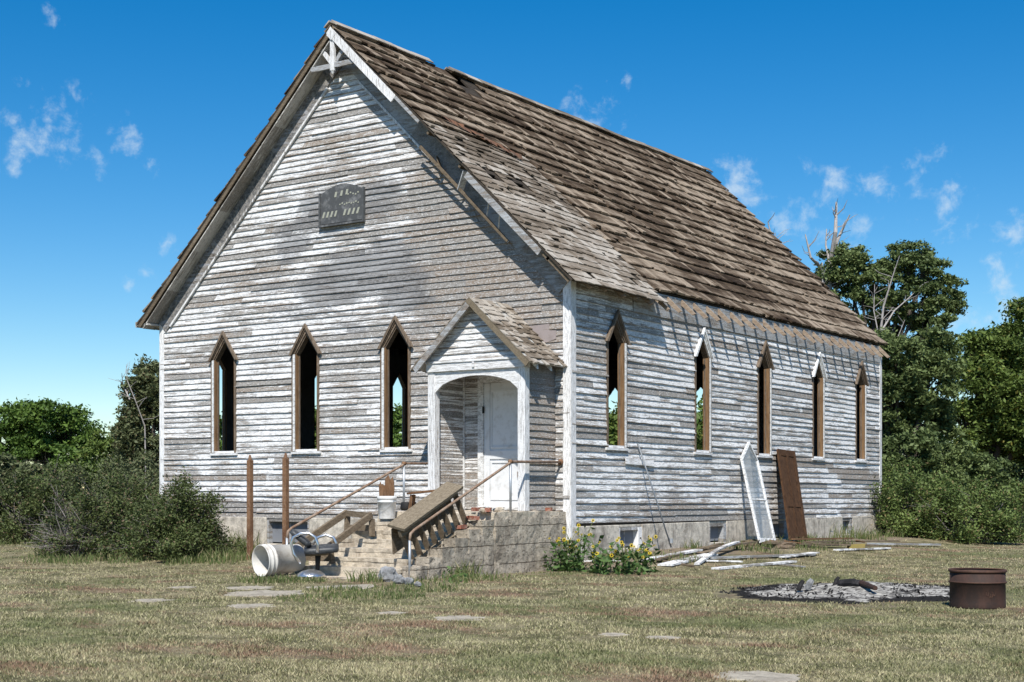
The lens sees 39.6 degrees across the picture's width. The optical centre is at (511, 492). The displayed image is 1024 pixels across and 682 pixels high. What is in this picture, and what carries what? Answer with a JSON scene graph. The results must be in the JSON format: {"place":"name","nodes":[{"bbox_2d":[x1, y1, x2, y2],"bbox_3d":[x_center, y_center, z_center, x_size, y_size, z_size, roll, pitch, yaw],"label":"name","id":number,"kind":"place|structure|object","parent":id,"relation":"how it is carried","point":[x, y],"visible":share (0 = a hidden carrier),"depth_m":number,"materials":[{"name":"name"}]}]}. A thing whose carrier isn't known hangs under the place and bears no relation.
{"place":"outdoors","nodes":[
{"label":"outdoors","id":0,"kind":"place"},
{"bbox_2d":[0,502,1023,681],"bbox_3d":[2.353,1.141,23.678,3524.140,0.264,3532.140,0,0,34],"label":"ground","id":1,"kind":"structure","parent":0,"point":[730,552],"depth_m":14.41,"materials":[{"name":"plant"}]},
{"bbox_2d":[0,504,16,522],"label":"shrub","id":2,"kind":"object","parent":1,"relation":"on","point":[5,512],"visible":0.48,"depth_m":34.91,"materials":[{"name":"green plant"}]},
{"bbox_2d":[0,453,74,520],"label":"bush","id":3,"kind":"object","parent":1,"relation":"on","point":[6,466],"visible":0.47,"depth_m":61.26,"materials":[{"name":"green plant"}]},
{"bbox_2d":[0,455,97,544],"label":"shrub","id":4,"kind":"object","parent":1,"relation":"on","point":[17,492],"visible":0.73,"depth_m":34.23,"materials":[{"name":"green plant"}]},
{"bbox_2d":[0,394,107,482],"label":"broadleaf tree","id":5,"kind":"object","parent":1,"relation":"on","point":[28,428],"visible":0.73,"depth_m":86.84,"materials":[{"name":"green plant"}]},
{"bbox_2d":[29,426,124,495],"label":"bush","id":6,"kind":"object","parent":1,"relation":"on","point":[98,442],"visible":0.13,"depth_m":69.53,"materials":[{"name":"green plant"}]},
{"bbox_2d":[18,478,137,555],"bbox_3d":[-8.250,0.448,27.299,2.464,1.505,1.958,0,0,0],"label":"shrub","id":7,"kind":"object","parent":1,"relation":"on","point":[57,539],"visible":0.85,"depth_m":27.06,"materials":[{"name":"green plant"}]},
{"bbox_2d":[58,448,158,522],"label":"shrub","id":8,"kind":"object","parent":1,"relation":"on","point":[74,479],"visible":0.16,"depth_m":45.33,"materials":[{"name":"green plant"}]},
{"bbox_2d":[61,460,171,552],"bbox_3d":[-7.508,0.238,27.983,3.055,1.800,3.168,0,0,-17],"label":"shrub","id":9,"kind":"object","parent":1,"relation":"on","point":[118,501],"visible":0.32,"depth_m":27.23,"materials":[{"name":"green plant"}]},
{"bbox_2d":[108,353,158,484],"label":"tall tree","id":10,"kind":"object","parent":1,"relation":"on","point":[128,428],"visible":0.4,"depth_m":61.32,"materials":[{"name":"green plant"}]},
{"bbox_2d":[109,363,158,486],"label":"dead tree","id":11,"kind":"object","parent":1,"relation":"on","point":[126,372],"visible":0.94,"depth_m":60.99,"materials":[{"name":"grey wood"}]},
{"bbox_2d":[126,446,158,503],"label":"shrub","id":12,"kind":"object","parent":1,"relation":"on","point":[141,459],"visible":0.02,"depth_m":45.36,"materials":[{"name":"green plant"}]},
{"bbox_2d":[128,598,169,602],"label":"path slab","id":13,"kind":"structure","parent":1,"relation":"on","point":[146,600],"depth_m":16.34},
{"bbox_2d":[93,465,246,559],"bbox_3d":[-6.072,0.344,26.255,2.686,1.719,2.860,0,0,34],"label":"shrub","id":14,"kind":"object","parent":1,"relation":"on","point":[176,525],"visible":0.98,"depth_m":25.62,"materials":[{"name":"green plant"}]},
{"bbox_2d":[168,586,195,588],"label":"path slab","id":15,"kind":"structure","parent":1,"relation":"on","point":[182,587],"depth_m":18.30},
{"bbox_2d":[220,411,221,450],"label":"broadleaf tree","id":16,"kind":"object","parent":1,"relation":"on","point":[220,433],"visible":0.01,"depth_m":75.03,"materials":[{"name":"green plant"}]},
{"bbox_2d":[247,455,252,559],"bbox_3d":[-4.621,0.354,25.099,0.084,2.048,0.084,0,0,34],"label":"rusty post","id":17,"kind":"object","parent":1,"relation":"on","point":[249,505],"visible":0.7,"depth_m":25.07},
{"bbox_2d":[226,586,273,589],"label":"path slab","id":18,"kind":"structure","parent":1,"relation":"on","point":[252,587],"depth_m":18.38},
{"bbox_2d":[227,603,274,608],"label":"path slab","id":19,"kind":"structure","parent":1,"relation":"on","point":[238,606],"depth_m":15.49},
{"bbox_2d":[224,590,302,596],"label":"path slab","id":20,"kind":"structure","parent":1,"relation":"on","point":[254,593],"depth_m":17.29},
{"bbox_2d":[252,544,305,576],"bbox_3d":[-3.438,0.992,21.049,0.679,0.486,0.486,0,0,-43],"label":"plastic tub","id":21,"kind":"object","parent":1,"relation":"on","point":[269,559],"visible":0.92,"depth_m":20.96,"materials":[{"name":"plastic"}]},
{"bbox_2d":[282,453,288,544],"bbox_3d":[-3.895,0.346,24.495,0.084,2.073,0.084,0,0,34],"label":"rusty post","id":22,"kind":"object","parent":1,"relation":"on","point":[285,493],"visible":0.69,"depth_m":24.47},
{"bbox_2d":[289,529,338,577],"bbox_3d":[-2.885,0.872,20.760,0.712,0.695,0.697,0,0,-5],"label":"swivel chair","id":23,"kind":"object","parent":1,"relation":"on","point":[317,550],"visible":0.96,"depth_m":20.59,"materials":[{"name":"black plastic"}]},
{"bbox_2d":[315,405,316,448],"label":"broadleaf tree","id":24,"kind":"object","parent":1,"relation":"on","point":[315,428],"visible":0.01,"depth_m":83.58,"materials":[{"name":"green plant"}]},
{"bbox_2d":[306,584,373,588],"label":"path slab","id":25,"kind":"structure","parent":1,"relation":"on","point":[364,585],"depth_m":18.81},
{"bbox_2d":[288,541,468,582],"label":"leafy weeds","id":26,"kind":"object","parent":1,"relation":"on","point":[449,567],"visible":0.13,"depth_m":19.82,"materials":[{"name":"green plant"}]},
{"bbox_2d":[378,566,398,581],"bbox_3d":[-1.728,1.159,19.837,0.302,0.283,0.263,0,0,34],"label":"rock","id":27,"kind":"object","parent":1,"relation":"on","point":[389,574],"visible":0.69,"depth_m":19.74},
{"bbox_2d":[376,611,407,614],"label":"path slab","id":28,"kind":"structure","parent":1,"relation":"on","point":[392,612],"depth_m":14.69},
{"bbox_2d":[393,403,401,446],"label":"broadleaf tree","id":29,"kind":"object","parent":1,"relation":"on","point":[397,426],"visible":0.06,"depth_m":77.96,"materials":[{"name":"green plant"}]},
{"bbox_2d":[393,574,404,583],"bbox_3d":[-1.538,1.192,19.452,0.157,0.161,0.157,0,0,34],"label":"rock","id":30,"kind":"object","parent":1,"relation":"on","point":[400,578],"visible":0.77,"depth_m":19.39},
{"bbox_2d":[403,577,413,584],"bbox_3d":[-1.399,1.198,19.261,0.142,0.118,0.137,0,0,-1],"label":"rock","id":31,"kind":"object","parent":1,"relation":"on","point":[406,580],"visible":0.91,"depth_m":19.21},
{"bbox_2d":[278,510,566,580],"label":"concrete steps","id":32,"kind":"structure","parent":1,"relation":"on","point":[512,541],"depth_m":21.72,"materials":[{"name":"concrete"}]},
{"bbox_2d":[295,510,374,563],"bbox_3d":[-2.678,0.706,21.774,0.732,0.878,1.222,0,0,34],"label":"timber frame","id":33,"kind":"object","parent":32,"relation":"on","point":[358,525],"visible":0.64,"depth_m":21.91,"materials":[{"name":"wood"}]},
{"bbox_2d":[286,462,427,573],"bbox_3d":[-2.211,0.331,23.060,0.097,1.778,4.170,0,0,34],"label":"handrail","id":34,"kind":"object","parent":32,"relation":"on","point":[403,464],"visible":0.71,"depth_m":22.80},
{"bbox_2d":[377,496,396,518],"bbox_3d":[-1.999,0.231,22.679,0.316,0.364,0.335,0,0,34],"label":"bucket","id":35,"kind":"object","parent":32,"relation":"on","point":[386,508],"visible":1,"depth_m":22.56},
{"bbox_2d":[381,485,386,495],"bbox_3d":[-2.036,0.125,22.626,0.094,0.498,0.038,0,0,2],"label":"split wood","id":36,"kind":"object","parent":35,"relation":"in","point":[383,491],"visible":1,"depth_m":22.61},
{"bbox_2d":[386,480,390,495],"bbox_3d":[-1.981,0.081,22.646,0.110,0.586,0.040,0,0,3],"label":"split wood","id":37,"kind":"object","parent":35,"relation":"in","point":[388,484],"visible":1,"depth_m":22.63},
{"bbox_2d":[390,483,394,495],"bbox_3d":[-1.917,0.108,22.640,0.102,0.531,0.039,0,0,-2],"label":"split wood","id":38,"kind":"object","parent":35,"relation":"in","point":[392,488],"visible":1,"depth_m":22.63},
{"bbox_2d":[400,502,415,510],"bbox_3d":[-1.715,0.219,23.345,0.219,0.142,0.290,0,0,-21],"label":"cooking pot","id":39,"kind":"object","parent":32,"relation":"on","point":[404,506],"visible":0.62,"depth_m":23.28,"materials":[{"name":"black metal"}]},
{"bbox_2d":[407,489,435,508],"bbox_3d":[-1.420,0.120,23.083,0.580,0.366,0.340,0,0,9],"label":"stool","id":40,"kind":"object","parent":32,"relation":"on","point":[412,500],"visible":0.61,"depth_m":22.99,"materials":[{"name":"brown wood"}]},
{"bbox_2d":[387,482,468,565],"bbox_3d":[-1.200,0.456,21.047,0.340,1.256,1.730,0,0,34],"label":"wooden railing","id":41,"kind":"object","parent":32,"relation":"on","point":[405,524],"visible":0.96,"depth_m":20.93,"materials":[{"name":"wood"}]},
{"bbox_2d":[455,525,466,528],"bbox_3d":[-0.761,0.509,21.422,0.102,0.066,0.198,0,0,26],"label":"brick","id":42,"kind":"object","parent":32,"relation":"on","point":[460,526],"visible":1,"depth_m":21.35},
{"bbox_2d":[408,459,562,567],"bbox_3d":[-0.319,0.331,21.840,0.097,1.778,4.050,0,0,34],"label":"handrail","id":43,"kind":"object","parent":32,"relation":"on","point":[559,462],"visible":0.95,"depth_m":21.71,"materials":[{"name":"metal"}]},
{"bbox_2d":[494,506,504,511],"bbox_3d":[-0.194,0.267,22.127,0.165,0.112,0.136,0,0,13],"label":"rubble stone","id":44,"kind":"object","parent":32,"relation":"on","point":[499,509],"visible":0.92,"depth_m":22.08,"materials":[{"name":"stone"}]},
{"bbox_2d":[0,522,904,602],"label":"weeds","id":45,"kind":"object","parent":1,"relation":"on","point":[198,558],"visible":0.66,"depth_m":24.47,"materials":[{"name":"green plant"}]},
{"bbox_2d":[433,615,489,620],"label":"path slab","id":46,"kind":"structure","parent":1,"relation":"on","point":[460,617],"depth_m":14.01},
{"bbox_2d":[135,19,889,562],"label":"church","id":47,"kind":"structure","parent":1,"relation":"on","point":[489,277],"depth_m":26.58,"materials":[{"name":"white"}]},
{"bbox_2d":[207,331,237,455],"bbox_3d":[-5.622,-1.952,27.924,0.810,2.435,0.185,0,0,34],"label":"window","id":48,"kind":"structure","parent":47,"relation":"in","point":[222,342],"depth_m":28.05,"materials":[{"name":"white paint"}]},
{"bbox_2d":[220,359,226,450],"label":"window","id":49,"kind":"structure","parent":47,"relation":"in","point":[224,371],"depth_m":30.31,"materials":[{"name":"white paint"}]},
{"bbox_2d":[267,519,308,543],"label":"basement window","id":50,"kind":"structure","parent":47,"relation":"in","point":[269,521],"depth_m":27.26,"materials":[{"name":"white wood"}]},
{"bbox_2d":[288,324,321,453],"bbox_3d":[-3.838,-1.952,26.705,0.810,2.435,0.185,0,0,34],"label":"window","id":51,"kind":"structure","parent":47,"relation":"in","point":[304,335],"depth_m":26.83,"materials":[{"name":"white paint"}]},
{"bbox_2d":[314,374,316,448],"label":"window","id":52,"kind":"structure","parent":47,"relation":"in","point":[316,374],"depth_m":32.58,"materials":[{"name":"white paint"}]},
{"bbox_2d":[377,315,412,451],"bbox_3d":[-2.051,-1.952,25.484,0.810,2.435,0.185,0,0,34],"label":"window","id":53,"kind":"structure","parent":47,"relation":"in","point":[394,327],"depth_m":25.60,"materials":[{"name":"white paint"}]},
{"bbox_2d":[392,372,406,446],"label":"window","id":54,"kind":"structure","parent":47,"relation":"in","point":[404,389],"depth_m":35.37,"materials":[{"name":"white paint"}]},
{"bbox_2d":[477,376,517,509],"bbox_3d":[-0.130,-0.855,24.139,1.080,2.290,0.160,0,0,34],"label":"door","id":55,"kind":"structure","parent":47,"relation":"in","point":[497,396],"depth_m":24.26,"materials":[{"name":"white paint"}]},
{"bbox_2d":[605,309,630,450],"bbox_3d":[1.778,-1.952,24.622,0.185,2.435,0.810,0,0,34],"label":"window","id":56,"kind":"structure","parent":47,"relation":"in","point":[617,326],"depth_m":24.82,"materials":[{"name":"white paint"}]},
{"bbox_2d":[619,527,641,547],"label":"basement window","id":57,"kind":"structure","parent":47,"relation":"in","point":[637,531],"depth_m":25.28,"materials":[{"name":"grey"}]},
{"bbox_2d":[637,443,672,547],"bbox_3d":[2.545,0.045,25.280,0.671,1.859,0.070,0,0,-15],"label":"leaning pipe","id":58,"kind":"object","parent":47,"relation":"attached to","point":[670,540],"visible":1,"depth_m":25.28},
{"bbox_2d":[693,328,714,454],"bbox_3d":[3.634,-1.952,27.339,0.185,2.435,0.810,0,0,34],"label":"window","id":59,"kind":"structure","parent":47,"relation":"in","point":[706,350],"depth_m":27.55,"materials":[{"name":"white paint"}]},
{"bbox_2d":[710,523,725,541],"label":"basement window","id":60,"kind":"structure","parent":47,"relation":"in","point":[721,527],"depth_m":28.12,"materials":[{"name":"black metal"}]},
{"bbox_2d":[756,341,774,457],"bbox_3d":[5.230,-1.952,29.676,0.185,2.435,0.810,0,0,34],"label":"window","id":61,"kind":"structure","parent":47,"relation":"in","point":[765,358],"depth_m":29.88,"materials":[{"name":"brown paint"}]},
{"bbox_2d":[772,521,786,537],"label":"basement window","id":62,"kind":"structure","parent":47,"relation":"in","point":[782,524],"depth_m":30.55,"materials":[{"name":"black metal"}]},
{"bbox_2d":[810,352,827,460],"bbox_3d":[6.874,-1.952,32.083,0.185,2.435,0.810,0,0,34],"label":"window","id":63,"kind":"structure","parent":47,"relation":"in","point":[819,368],"depth_m":32.28,"materials":[{"name":"white paint"}]},
{"bbox_2d":[842,518,851,533],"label":"basement window","id":64,"kind":"structure","parent":47,"relation":"in","point":[849,521],"depth_m":33.72,"materials":[{"name":"grey"}]},
{"bbox_2d":[854,361,868,462],"bbox_3d":[8.363,-1.952,34.263,0.185,2.435,0.810,0,0,34],"label":"window","id":65,"kind":"structure","parent":47,"relation":"in","point":[861,378],"depth_m":34.47,"materials":[{"name":"white paint"}]},
{"bbox_2d":[543,537,576,571],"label":"sunflower plant","id":66,"kind":"object","parent":1,"relation":"on","point":[560,553],"visible":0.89,"depth_m":22.61,"materials":[{"name":"green plant"}]},
{"bbox_2d":[556,519,603,571],"bbox_3d":[1.050,0.847,22.579,0.794,0.880,0.755,0,0,34],"label":"sunflower plant","id":67,"kind":"object","parent":1,"relation":"on","point":[576,564],"visible":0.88,"depth_m":22.54,"materials":[{"name":"green plant"}]},
{"bbox_2d":[570,533,627,574],"bbox_3d":[1.376,0.944,21.919,0.932,0.664,0.976,0,0,34],"label":"sunflower plant","id":68,"kind":"object","parent":1,"relation":"on","point":[597,569],"visible":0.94,"depth_m":21.86,"materials":[{"name":"green plant"}]},
{"bbox_2d":[599,632,629,635],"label":"path slab","id":69,"kind":"structure","parent":1,"relation":"on","point":[614,634],"depth_m":12.44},
{"bbox_2d":[592,541,650,575],"bbox_3d":[1.699,1.004,21.714,0.898,0.570,0.952,0,0,34],"label":"sunflower plant","id":70,"kind":"object","parent":1,"relation":"on","point":[626,566],"visible":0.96,"depth_m":21.61,"materials":[{"name":"green plant"}]},
{"bbox_2d":[624,535,661,571],"bbox_3d":[2.014,0.953,22.001,0.591,0.633,0.569,0,0,-24],"label":"sunflower plant","id":71,"kind":"object","parent":1,"relation":"on","point":[643,567],"visible":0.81,"depth_m":21.95,"materials":[{"name":"green plant"}]},
{"bbox_2d":[609,401,702,449],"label":"broadleaf tree","id":72,"kind":"object","parent":1,"relation":"on","point":[613,427],"visible":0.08,"depth_m":73.86,"materials":[{"name":"green plant"}]},
{"bbox_2d":[645,635,680,639],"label":"path slab","id":73,"kind":"structure","parent":1,"relation":"on","point":[661,637],"depth_m":12.23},
{"bbox_2d":[638,556,694,566],"bbox_3d":[2.504,1.120,23.400,0.070,0.134,1.298,0,0,-40],"label":"loose board","id":74,"kind":"object","parent":1,"relation":"on","point":[685,564],"visible":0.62,"depth_m":23.05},
{"bbox_2d":[637,549,702,560],"bbox_3d":[2.707,1.053,24.189,0.160,0.128,2.139,0,0,33],"label":"loose board","id":75,"kind":"object","parent":1,"relation":"on","point":[691,551],"visible":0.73,"depth_m":24.46,"materials":[{"name":"paint"}]},
{"bbox_2d":[657,553,717,565],"bbox_3d":[2.942,1.107,23.683,0.260,0.128,1.964,0,0,30],"label":"loose board","id":76,"kind":"object","parent":1,"relation":"on","point":[674,562],"visible":0.8,"depth_m":23.25,"materials":[{"name":"paint"}]},
{"bbox_2d":[655,543,723,559],"bbox_3d":[3.182,1.026,25.140,0.100,0.158,4.014,0,0,23],"label":"loose board","id":77,"kind":"object","parent":1,"relation":"on","point":[670,556],"visible":0.62,"depth_m":24.12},
{"bbox_2d":[696,394,702,449],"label":"broadleaf tree","id":78,"kind":"object","parent":1,"relation":"on","point":[700,408],"visible":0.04,"depth_m":79.07,"materials":[{"name":"green plant"}]},
{"bbox_2d":[694,541,739,564],"bbox_3d":[3.604,1.034,24.813,0.090,0.271,3.677,0,0,19],"label":"loose board","id":79,"kind":"object","parent":1,"relation":"on","point":[707,556],"visible":1,"depth_m":24.25,"materials":[{"name":"paint"}]},
{"bbox_2d":[706,560,742,561],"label":"loose board","id":80,"kind":"object","parent":1,"relation":"on","point":[723,561],"visible":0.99,"depth_m":23.74,"materials":[{"name":"paint"}]},
{"bbox_2d":[704,541,757,548],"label":"loose board","id":81,"kind":"object","parent":1,"relation":"on","point":[712,547],"visible":0.75,"depth_m":26.08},
{"bbox_2d":[711,560,796,569],"bbox_3d":[4.065,1.199,23.721,0.160,0.043,2.662,0,0,38],"label":"loose board","id":82,"kind":"object","parent":1,"relation":"on","point":[751,565],"visible":1,"depth_m":23.55,"materials":[{"name":"paint"}]},
{"bbox_2d":[714,670,800,681],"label":"path slab","id":83,"kind":"structure","parent":1,"relation":"on","point":[761,676],"depth_m":9.51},
{"bbox_2d":[709,553,815,558],"bbox_3d":[4.493,1.121,25.282,0.100,0.092,3.548,0,0,40],"label":"loose board","id":84,"kind":"object","parent":1,"relation":"on","point":[746,556],"visible":0.95,"depth_m":24.91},
{"bbox_2d":[740,539,794,548],"bbox_3d":[5.003,1.048,28.298,1.259,0.257,0.783,0,0,34],"label":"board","id":85,"kind":"object","parent":1,"relation":"on","point":[783,545],"visible":0.27,"depth_m":27.94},
{"bbox_2d":[740,442,775,542],"bbox_3d":[4.935,-0.019,28.568,1.278,2.043,0.646,0,0,73],"label":"window sash","id":86,"kind":"object","parent":85,"relation":"on","point":[748,444],"depth_m":28.58,"materials":[{"name":"white paint"}]},
{"bbox_2d":[768,213,788,243],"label":"dead tree","id":87,"kind":"object","parent":1,"relation":"on","point":[774,228],"visible":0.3,"depth_m":53.96,"materials":[{"name":"grey wood"}]},
{"bbox_2d":[776,449,807,539],"bbox_3d":[5.904,0.034,30.008,0.603,1.933,1.540,0,0,34],"label":"loose door","id":88,"kind":"structure","parent":1,"relation":"on","point":[792,496],"depth_m":29.97,"materials":[{"name":"brown wood"}]},
{"bbox_2d":[779,552,819,557],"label":"loose board","id":89,"kind":"object","parent":1,"relation":"on","point":[806,553],"visible":0.96,"depth_m":26.11,"materials":[{"name":"paint"}]},
{"bbox_2d":[762,542,877,545],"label":"loose board","id":90,"kind":"object","parent":1,"relation":"on","point":[835,544],"visible":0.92,"depth_m":28.63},
{"bbox_2d":[791,538,853,539],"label":"loose board","id":91,"kind":"object","parent":1,"relation":"on","point":[816,538],"visible":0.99,"depth_m":29.11,"materials":[{"name":"brown wood"}]},
{"bbox_2d":[802,199,855,290],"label":"dead tree","id":92,"kind":"object","parent":1,"relation":"on","point":[835,239],"visible":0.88,"depth_m":49.90,"materials":[{"name":"grey wood"}]},
{"bbox_2d":[731,581,948,603],"bbox_3d":[4.288,1.174,17.455,3.337,0.177,2.994,0,0,-12],"label":"ash heap","id":93,"kind":"object","parent":1,"relation":"on","point":[879,592],"visible":0.58,"depth_m":16.73,"materials":[{"name":"grey"}]},
{"bbox_2d":[796,580,804,590],"bbox_3d":[3.454,1.106,17.041,0.109,0.146,0.065,0,0,1],"label":"charred log","id":94,"kind":"object","parent":93,"relation":"on","point":[800,585],"visible":1,"depth_m":17.02,"materials":[{"name":"brown wood"}]},
{"bbox_2d":[804,578,813,590],"bbox_3d":[3.589,1.104,17.183,0.120,0.155,0.087,0,0,11],"label":"rock","id":95,"kind":"object","parent":93,"relation":"on","point":[809,583],"visible":1,"depth_m":17.15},
{"bbox_2d":[719,582,949,600],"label":"charcoal bits","id":96,"kind":"object","parent":93,"relation":"on","point":[831,591],"visible":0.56,"depth_m":17.01,"materials":[{"name":"grey wood"}]},
{"bbox_2d":[837,578,859,586],"bbox_3d":[4.096,1.088,17.090,0.110,0.125,0.429,0,0,-33],"label":"charred log","id":97,"kind":"object","parent":93,"relation":"on","point":[848,582],"visible":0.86,"depth_m":17.10,"materials":[{"name":"brown wood"}]},
{"bbox_2d":[859,580,877,589],"bbox_3d":[4.169,1.084,16.967,0.076,0.092,1.112,0,0,-3],"label":"charred log","id":98,"kind":"object","parent":93,"relation":"on","point":[862,583],"visible":0.59,"depth_m":16.66,"materials":[{"name":"wood"}]},
{"bbox_2d":[803,540,898,542],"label":"loose board","id":99,"kind":"object","parent":1,"relation":"on","point":[856,541],"visible":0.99,"depth_m":30.41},
{"bbox_2d":[847,544,864,548],"bbox_3d":[7.072,1.102,29.249,0.343,0.110,0.158,0,0,-4],"label":"yellow block","id":100,"kind":"object","parent":1,"relation":"on","point":[856,546],"depth_m":29.17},
{"bbox_2d":[833,547,890,550],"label":"loose board","id":101,"kind":"object","parent":1,"relation":"on","point":[862,548],"visible":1,"depth_m":28.88,"materials":[{"name":"paint"}]},
{"bbox_2d":[814,239,971,363],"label":"elm tree","id":102,"kind":"object","parent":1,"relation":"on","point":[856,271],"visible":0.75,"depth_m":49.58,"materials":[{"name":"green plant"}]},
{"bbox_2d":[863,256,926,335],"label":"dead tree","id":103,"kind":"object","parent":1,"relation":"on","point":[882,314],"visible":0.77,"depth_m":48.53,"materials":[{"name":"grey wood"}]},
{"bbox_2d":[867,543,940,545],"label":"loose board","id":104,"kind":"object","parent":1,"relation":"on","point":[903,544],"visible":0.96,"depth_m":31.01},
{"bbox_2d":[869,451,969,536],"bbox_3d":[9.891,-0.007,35.347,2.928,2.147,3.359,0,0,34],"label":"bush","id":105,"kind":"object","parent":1,"relation":"on","point":[896,509],"visible":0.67,"depth_m":34.68,"materials":[{"name":"green plant"}]},
{"bbox_2d":[874,322,970,514],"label":"elm tree","id":106,"kind":"object","parent":1,"relation":"on","point":[910,401],"visible":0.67,"depth_m":46.48,"materials":[{"name":"green plant"}]},
{"bbox_2d":[882,426,1014,497],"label":"broadleaf tree","id":107,"kind":"object","parent":1,"relation":"on","point":[961,463],"visible":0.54,"depth_m":42.33,"materials":[{"name":"green plant"}]},
{"bbox_2d":[896,471,1023,543],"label":"bush","id":108,"kind":"object","parent":1,"relation":"on","point":[996,522],"visible":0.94,"depth_m":33.94,"materials":[{"name":"green plant"}]},
{"bbox_2d":[922,296,1023,478],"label":"broadleaf tree","id":109,"kind":"object","parent":1,"relation":"on","point":[990,418],"visible":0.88,"depth_m":54.86,"materials":[{"name":"green plant"}]},
{"bbox_2d":[948,568,1006,608],"bbox_3d":[5.053,1.032,15.451,0.613,0.414,0.613,0,0,11],"label":"burn barrel","id":110,"kind":"object","parent":1,"relation":"on","point":[977,588],"visible":0.99,"depth_m":15.21,"materials":[{"name":"metal"}]},
{"bbox_2d":[943,452,1023,485],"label":"broadleaf tree","id":111,"kind":"object","parent":1,"relation":"on","point":[1020,475],"visible":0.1,"depth_m":64.18,"materials":[{"name":"green plant"}]},
{"bbox_2d":[984,470,1023,526],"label":"bush","id":112,"kind":"object","parent":1,"relation":"on","point":[1013,482],"visible":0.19,"depth_m":43.41,"materials":[{"name":"green plant"}]},
{"bbox_2d":[0,0,1023,487],"label":"sky","id":113,"kind":"structure","parent":0,"point":[123,123],"materials":[{"name":"blue"}]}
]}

